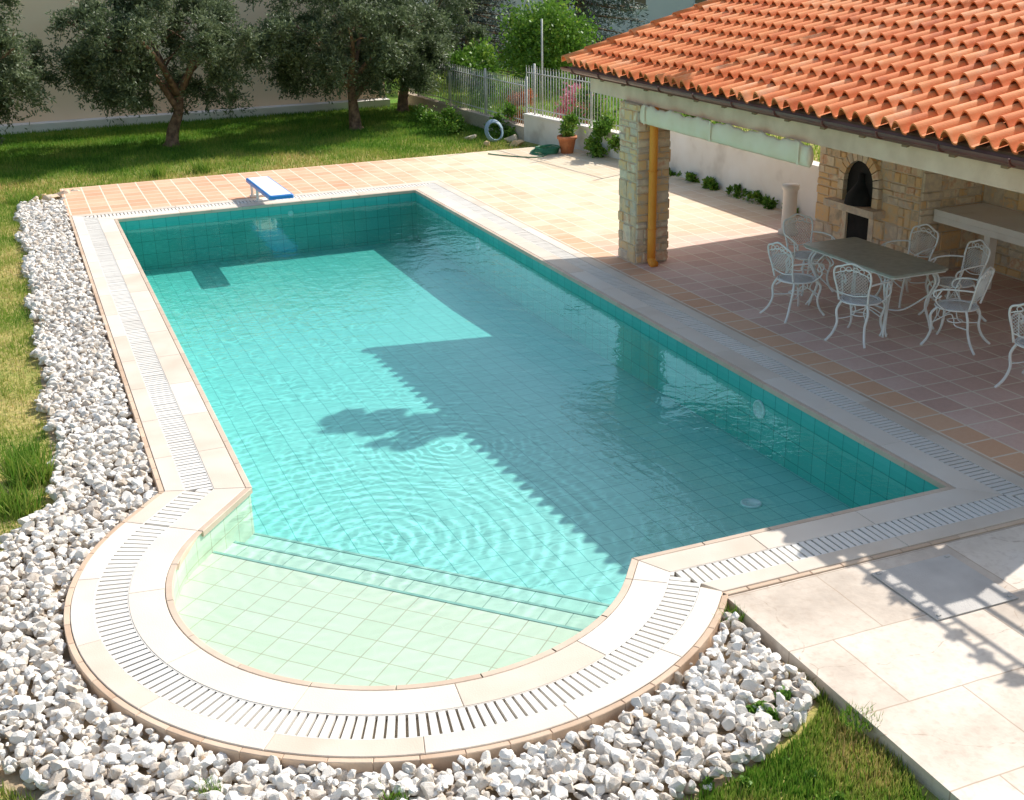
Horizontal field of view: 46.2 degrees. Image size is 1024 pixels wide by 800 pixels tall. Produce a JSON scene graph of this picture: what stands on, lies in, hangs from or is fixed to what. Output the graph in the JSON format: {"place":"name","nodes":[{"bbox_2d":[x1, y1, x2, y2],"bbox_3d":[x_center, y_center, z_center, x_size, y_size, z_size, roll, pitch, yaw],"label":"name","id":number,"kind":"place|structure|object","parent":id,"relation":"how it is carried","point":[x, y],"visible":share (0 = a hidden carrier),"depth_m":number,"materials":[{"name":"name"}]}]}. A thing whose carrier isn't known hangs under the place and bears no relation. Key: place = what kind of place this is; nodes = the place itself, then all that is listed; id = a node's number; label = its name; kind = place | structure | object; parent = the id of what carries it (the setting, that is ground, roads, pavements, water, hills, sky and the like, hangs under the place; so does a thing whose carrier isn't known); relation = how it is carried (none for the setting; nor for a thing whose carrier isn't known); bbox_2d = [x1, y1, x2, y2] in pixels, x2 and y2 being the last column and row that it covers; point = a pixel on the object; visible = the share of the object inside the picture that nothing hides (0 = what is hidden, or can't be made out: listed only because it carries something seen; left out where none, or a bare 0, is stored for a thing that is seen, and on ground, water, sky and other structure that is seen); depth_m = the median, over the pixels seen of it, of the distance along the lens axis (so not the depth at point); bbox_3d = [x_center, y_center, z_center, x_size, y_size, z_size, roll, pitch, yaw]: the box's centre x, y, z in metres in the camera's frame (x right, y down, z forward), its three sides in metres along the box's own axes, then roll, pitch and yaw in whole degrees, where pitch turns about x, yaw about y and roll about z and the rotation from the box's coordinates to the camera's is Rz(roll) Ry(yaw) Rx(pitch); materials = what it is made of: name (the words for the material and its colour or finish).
{"place":"outdoors","nodes":[
{"label":"outdoors","id":0,"kind":"place"},
{"bbox_2d":[0,0,68,145],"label":"olive tree","id":1,"kind":"object","parent":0,"point":[23,81],"visible":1,"depth_m":25.22,"materials":[{"name":"green plant"}]},
{"bbox_2d":[0,0,384,123],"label":"walls","id":2,"kind":"structure","parent":0,"point":[35,20],"depth_m":31.32,"materials":[{"name":"grey concrete"}]},
{"bbox_2d":[0,61,941,799],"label":"ground","id":3,"kind":"structure","parent":0,"point":[12,781],"depth_m":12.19,"materials":[{"name":"green plant"}]},
{"bbox_2d":[0,473,44,520],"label":"grass tuft","id":4,"kind":"object","parent":3,"relation":"on","point":[17,502],"visible":0.95,"depth_m":10.02,"materials":[{"name":"green plant"}]},
{"bbox_2d":[4,438,47,465],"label":"grass tuft","id":5,"kind":"object","parent":3,"relation":"on","point":[25,450],"visible":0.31,"depth_m":11.05,"materials":[{"name":"green plant"}]},
{"bbox_2d":[4,188,49,203],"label":"grass tuft","id":6,"kind":"object","parent":3,"relation":"on","point":[17,197],"visible":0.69,"depth_m":22.28,"materials":[{"name":"green plant"}]},
{"bbox_2d":[0,436,62,490],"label":"grass tuft","id":7,"kind":"object","parent":3,"relation":"on","point":[18,468],"visible":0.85,"depth_m":10.56,"materials":[{"name":"green plant"}]},
{"bbox_2d":[141,158,169,178],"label":"grass tuft","id":8,"kind":"object","parent":3,"relation":"on","point":[158,170],"visible":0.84,"depth_m":24.29,"materials":[{"name":"green plant"}]},
{"bbox_2d":[14,0,305,146],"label":"olive tree","id":9,"kind":"object","parent":3,"relation":"on","point":[114,50],"visible":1,"depth_m":26.68,"materials":[{"name":"green plant"}]},
{"bbox_2d":[0,98,389,133],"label":"house footing kerb","id":10,"kind":"structure","parent":3,"relation":"on","point":[56,125],"depth_m":31.95,"materials":[{"name":"white paint"}]},
{"bbox_2d":[185,156,213,173],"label":"grass tuft","id":11,"kind":"object","parent":3,"relation":"on","point":[203,165],"visible":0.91,"depth_m":24.70,"materials":[{"name":"green plant"}]},
{"bbox_2d":[32,134,523,201],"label":"edging rocks","id":12,"kind":"object","parent":3,"relation":"on","point":[58,195],"visible":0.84,"depth_m":22.66,"materials":[{"name":"stone"}]},
{"bbox_2d":[240,0,457,129],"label":"olive tree","id":13,"kind":"object","parent":3,"relation":"on","point":[396,44],"visible":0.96,"depth_m":28.73,"materials":[{"name":"green plant"}]},
{"bbox_2d":[318,0,494,112],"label":"olive tree","id":14,"kind":"object","parent":3,"relation":"on","point":[472,31],"visible":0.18,"depth_m":32.00,"materials":[{"name":"green plant"}]},
{"bbox_2d":[0,197,819,799],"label":"gravel","id":15,"kind":"structure","parent":3,"relation":"on","point":[60,305],"depth_m":7.28,"materials":[{"name":"white gravel"}]},
{"bbox_2d":[191,775,224,794],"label":"grass tuft","id":16,"kind":"object","parent":15,"relation":"on","point":[203,791],"visible":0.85,"depth_m":6.61,"materials":[{"name":"green plant"}]},
{"bbox_2d":[378,780,407,799],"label":"grass tuft","id":17,"kind":"object","parent":15,"relation":"on","point":[398,793],"visible":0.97,"depth_m":6.50,"materials":[{"name":"green plant"}]},
{"bbox_2d":[718,600,746,623],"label":"grass tuft","id":18,"kind":"object","parent":15,"relation":"on","point":[733,611],"visible":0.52,"depth_m":8.19,"materials":[{"name":"green plant"}]},
{"bbox_2d":[409,102,468,136],"bbox_3d":[-1.783,-6.897,29.392,1.367,0.893,2.361,-4,21,-6],"label":"garden shrub","id":19,"kind":"object","parent":3,"relation":"on","point":[451,118],"visible":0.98,"depth_m":29.00,"materials":[{"name":"green plant"}]},
{"bbox_2d":[398,92,523,140],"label":"stone kerb wall","id":20,"kind":"structure","parent":3,"relation":"on","point":[475,118],"depth_m":30.56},
{"bbox_2d":[411,19,623,131],"bbox_3d":[-0.320,-7.969,28.756,0.317,2.420,13.274,-12,23,-25],"label":"iron fence","id":21,"kind":"object","parent":20,"relation":"on","point":[485,83],"visible":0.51,"depth_m":27.71,"materials":[{"name":"grey metal"}]},
{"bbox_2d":[440,36,504,109],"bbox_3d":[-1.099,-8.585,31.872,1.698,2.096,2.336,-10,23,-20],"label":"ivy bush","id":22,"kind":"object","parent":3,"relation":"on","point":[479,52],"visible":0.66,"depth_m":31.46,"materials":[{"name":"green plant"}]},
{"bbox_2d":[417,0,530,78],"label":"pine tree","id":23,"kind":"object","parent":3,"relation":"on","point":[487,7],"visible":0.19,"depth_m":37.97,"materials":[{"name":"green plant"}]},
{"bbox_2d":[484,119,502,141],"bbox_3d":[-0.406,-6.180,27.598,0.460,0.512,0.261,-10,23,-20],"label":"hose coil","id":24,"kind":"object","parent":3,"relation":"on","point":[486,131],"visible":1,"depth_m":27.56,"materials":[{"name":"plastic"}]},
{"bbox_2d":[484,100,517,137],"bbox_3d":[-0.173,-6.503,28.223,0.846,1.064,0.722,8,23,24],"label":"garden shrub","id":25,"kind":"object","parent":3,"relation":"on","point":[510,110],"visible":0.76,"depth_m":28.11,"materials":[{"name":"green plant"}]},
{"bbox_2d":[503,86,536,123],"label":"flower bush","id":26,"kind":"object","parent":3,"relation":"on","point":[515,99],"visible":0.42,"depth_m":28.49,"materials":[{"name":"plant"}]},
{"bbox_2d":[63,180,1023,778],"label":"swimming pool","id":27,"kind":"structure","parent":3,"relation":"in","point":[443,474],"depth_m":11.39,"materials":[{"name":"liquid"}]},
{"bbox_2d":[246,176,293,201],"bbox_3d":[-4.237,-3.582,20.974,0.420,0.375,2.130,-10,23,-20],"label":"diving board","id":28,"kind":"object","parent":27,"relation":"on","point":[269,188],"visible":1,"depth_m":20.84,"materials":[{"name":"white paint"}]},
{"bbox_2d":[484,0,612,98],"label":"tree","id":29,"kind":"object","parent":3,"relation":"on","point":[563,34],"visible":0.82,"depth_m":29.73,"materials":[{"name":"green plant"}]},
{"bbox_2d":[497,0,648,88],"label":"pine tree","id":30,"kind":"object","parent":3,"relation":"on","point":[607,5],"visible":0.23,"depth_m":36.25,"materials":[{"name":"green plant"}]},
{"bbox_2d":[550,81,606,124],"bbox_3d":[1.512,-6.895,28.150,1.037,1.146,1.622,-10,23,-20],"label":"flower bush","id":31,"kind":"object","parent":3,"relation":"on","point":[561,109],"visible":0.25,"depth_m":27.97,"materials":[{"name":"pink plant"}]},
{"bbox_2d":[566,77,614,123],"bbox_3d":[1.784,-6.422,26.522,1.078,1.584,1.016,13,25,33],"label":"garden shrub","id":32,"kind":"object","parent":3,"relation":"on","point":[605,103],"visible":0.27,"depth_m":26.31,"materials":[{"name":"green plant"}]},
{"bbox_2d":[582,111,619,157],"bbox_3d":[1.878,-5.485,24.941,0.766,1.049,1.482,-4,21,-8],"label":"garden shrub","id":33,"kind":"object","parent":3,"relation":"on","point":[600,130],"visible":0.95,"depth_m":24.67,"materials":[{"name":"green plant"}]},
{"bbox_2d":[614,100,725,126],"bbox_3d":[3.689,-6.444,27.057,2.867,2.375,2.938,-1,21,1],"label":"garden shrub","id":34,"kind":"object","parent":3,"relation":"on","point":[686,115],"visible":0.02,"depth_m":26.87,"materials":[{"name":"green plant"}]},
{"bbox_2d":[523,113,819,219],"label":"boundary wall","id":35,"kind":"structure","parent":3,"relation":"on","point":[725,166],"depth_m":21.35,"materials":[{"name":"white paint"}]},
{"bbox_2d":[686,172,699,182],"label":"weed","id":36,"kind":"object","parent":3,"relation":"on","point":[690,177],"visible":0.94,"depth_m":22.18,"materials":[{"name":"green plant"}]},
{"bbox_2d":[733,188,749,199],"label":"weed","id":37,"kind":"object","parent":3,"relation":"on","point":[743,191],"visible":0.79,"depth_m":20.82,"materials":[{"name":"green plant"}]},
{"bbox_2d":[698,755,847,799],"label":"clover patch","id":38,"kind":"object","parent":3,"relation":"on","point":[744,781],"visible":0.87,"depth_m":6.62,"materials":[{"name":"green plant"}]},
{"bbox_2d":[737,685,808,722],"bbox_3d":[1.555,1.878,7.192,0.457,0.195,0.278,-10,23,-20],"label":"clover patch","id":39,"kind":"object","parent":3,"relation":"on","point":[786,694],"visible":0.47,"depth_m":7.18,"materials":[{"name":"green plant"}]},
{"bbox_2d":[60,145,1023,475],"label":"patio","id":40,"kind":"structure","parent":0,"point":[716,265],"depth_m":16.06,"materials":[{"name":"tile"}]},
{"bbox_2d":[488,144,559,157],"bbox_3d":[0.325,-5.241,25.359,1.544,0.140,0.790,-6,22,-13],"label":"garden hose","id":41,"kind":"object","parent":40,"relation":"on","point":[546,149],"visible":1,"depth_m":25.36,"materials":[{"name":"green rubber"}]},
{"bbox_2d":[557,111,580,153],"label":"potted plant","id":42,"kind":"object","parent":40,"relation":"on","point":[566,137],"visible":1,"depth_m":25.36,"materials":[{"name":"green plant"}]},
{"bbox_2d":[669,167,675,176],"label":"weed","id":43,"kind":"object","parent":40,"relation":"on","point":[672,173],"visible":0.45,"depth_m":22.90,"materials":[{"name":"green plant"}]},
{"bbox_2d":[676,170,690,179],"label":"weed","id":44,"kind":"object","parent":40,"relation":"on","point":[679,174],"visible":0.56,"depth_m":22.51,"materials":[{"name":"green plant"}]},
{"bbox_2d":[701,175,713,185],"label":"weed","id":45,"kind":"object","parent":40,"relation":"on","point":[704,179],"visible":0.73,"depth_m":21.70,"materials":[{"name":"green plant"}]},
{"bbox_2d":[702,176,718,190],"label":"weed","id":46,"kind":"object","parent":40,"relation":"on","point":[712,186],"visible":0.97,"depth_m":21.57,"materials":[{"name":"green plant"}]},
{"bbox_2d":[725,184,740,196],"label":"weed","id":47,"kind":"object","parent":40,"relation":"on","point":[730,188],"visible":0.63,"depth_m":20.94,"materials":[{"name":"green plant"}]},
{"bbox_2d":[745,190,762,203],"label":"weed","id":48,"kind":"object","parent":40,"relation":"on","point":[757,195],"visible":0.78,"depth_m":20.39,"materials":[{"name":"green plant"}]},
{"bbox_2d":[760,194,778,208],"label":"weed","id":49,"kind":"object","parent":40,"relation":"on","point":[772,204],"visible":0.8,"depth_m":19.99,"materials":[{"name":"green plant"}]},
{"bbox_2d":[778,183,799,235],"bbox_3d":[4.200,-2.889,18.183,0.300,0.760,0.300,-10,23,-20],"label":"round pedestal","id":50,"kind":"object","parent":40,"relation":"on","point":[789,204],"visible":0.76,"depth_m":18.09,"materials":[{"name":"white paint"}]},
{"bbox_2d":[560,0,1023,280],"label":"pavilion","id":51,"kind":"structure","parent":40,"relation":"on","point":[935,86],"depth_m":13.86,"materials":[{"name":"stone"}]},
{"bbox_2d":[759,242,824,322],"bbox_3d":[3.365,-1.459,14.302,0.617,0.937,0.600,-12,23,-25],"label":"patio chair","id":52,"kind":"object","parent":40,"relation":"on","point":[800,277],"visible":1,"depth_m":14.24,"materials":[{"name":"white metal"}]},
{"bbox_2d":[776,213,834,295],"bbox_3d":[3.768,-1.871,15.348,0.600,0.937,0.617,-9,22,-19],"label":"patio chair","id":53,"kind":"object","parent":40,"relation":"on","point":[803,255],"visible":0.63,"depth_m":15.40,"materials":[{"name":"white metal"}]},
{"bbox_2d":[824,263,892,348],"bbox_3d":[3.885,-1.132,13.426,0.600,0.937,0.617,16,27,37],"label":"patio chair","id":54,"kind":"object","parent":40,"relation":"on","point":[862,296],"visible":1,"depth_m":13.31,"materials":[{"name":"white metal"}]},
{"bbox_2d":[803,237,947,337],"bbox_3d":[4.236,-1.344,14.201,0.800,0.751,1.700,-10,23,-20],"label":"patio table","id":55,"kind":"object","parent":40,"relation":"on","point":[887,263],"visible":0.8,"depth_m":13.90,"materials":[{"name":"white metal"}]},
{"bbox_2d":[814,146,982,268],"bbox_3d":[5.266,-3.450,16.593,1.250,2.920,2.264,-10,23,-20],"label":"stone oven","id":56,"kind":"object","parent":40,"relation":"on","point":[878,201],"visible":0.34,"depth_m":16.26,"materials":[{"name":"beige stone"}]},
{"bbox_2d":[872,224,938,307],"bbox_3d":[4.864,-1.674,14.774,0.617,0.937,0.600,-12,23,-25],"label":"patio chair","id":57,"kind":"object","parent":40,"relation":"on","point":[905,281],"visible":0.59,"depth_m":14.77,"materials":[{"name":"white metal"}]},
{"bbox_2d":[918,239,990,324],"bbox_3d":[5.191,-1.395,14.033,0.617,0.937,0.600,-6,22,-13],"label":"patio chair","id":58,"kind":"object","parent":40,"relation":"on","point":[945,284],"visible":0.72,"depth_m":14.01,"materials":[{"name":"white metal"}]},
{"bbox_2d":[920,266,994,354],"bbox_3d":[4.899,-1.044,13.141,0.617,0.937,0.600,16,27,37],"label":"patio chair","id":59,"kind":"object","parent":40,"relation":"on","point":[983,282],"visible":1,"depth_m":13.11,"materials":[{"name":"white metal"}]},
{"bbox_2d":[933,203,1023,289],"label":"stone counter","id":60,"kind":"object","parent":40,"relation":"on","point":[992,224],"visible":0.75,"depth_m":15.17,"materials":[{"name":"white stone"}]},
{"bbox_2d":[994,303,1023,387],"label":"patio chair","id":61,"kind":"object","parent":40,"relation":"on","point":[1019,338],"visible":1,"depth_m":11.89,"materials":[{"name":"white metal"}]},
{"bbox_2d":[419,0,694,56],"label":"walls","id":62,"kind":"structure","parent":0,"point":[657,9],"depth_m":48.49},
{"bbox_2d":[477,0,706,15],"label":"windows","id":63,"kind":"structure","parent":62,"relation":"attached to","point":[643,3],"depth_m":48.24,"materials":[{"name":"glass"}]},
{"bbox_2d":[727,523,1023,799],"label":"pavement","id":64,"kind":"structure","parent":0,"point":[946,695],"depth_m":7.62,"materials":[{"name":"beige stone"}]},
{"bbox_2d":[836,701,883,733],"bbox_3d":[2.036,1.849,7.058,0.278,0.089,0.264,7,22,20],"label":"grass tuft","id":65,"kind":"object","parent":64,"relation":"on","point":[856,716],"visible":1,"depth_m":7.04,"materials":[{"name":"green plant"}]},
{"bbox_2d":[871,554,1018,620],"bbox_3d":[3.026,1.299,8.423,0.700,0.016,0.690,-10,23,-20],"label":"access hatch","id":66,"kind":"object","parent":64,"relation":"on","point":[942,587],"visible":1,"depth_m":8.40,"materials":[{"name":"grey metal"}]}
]}

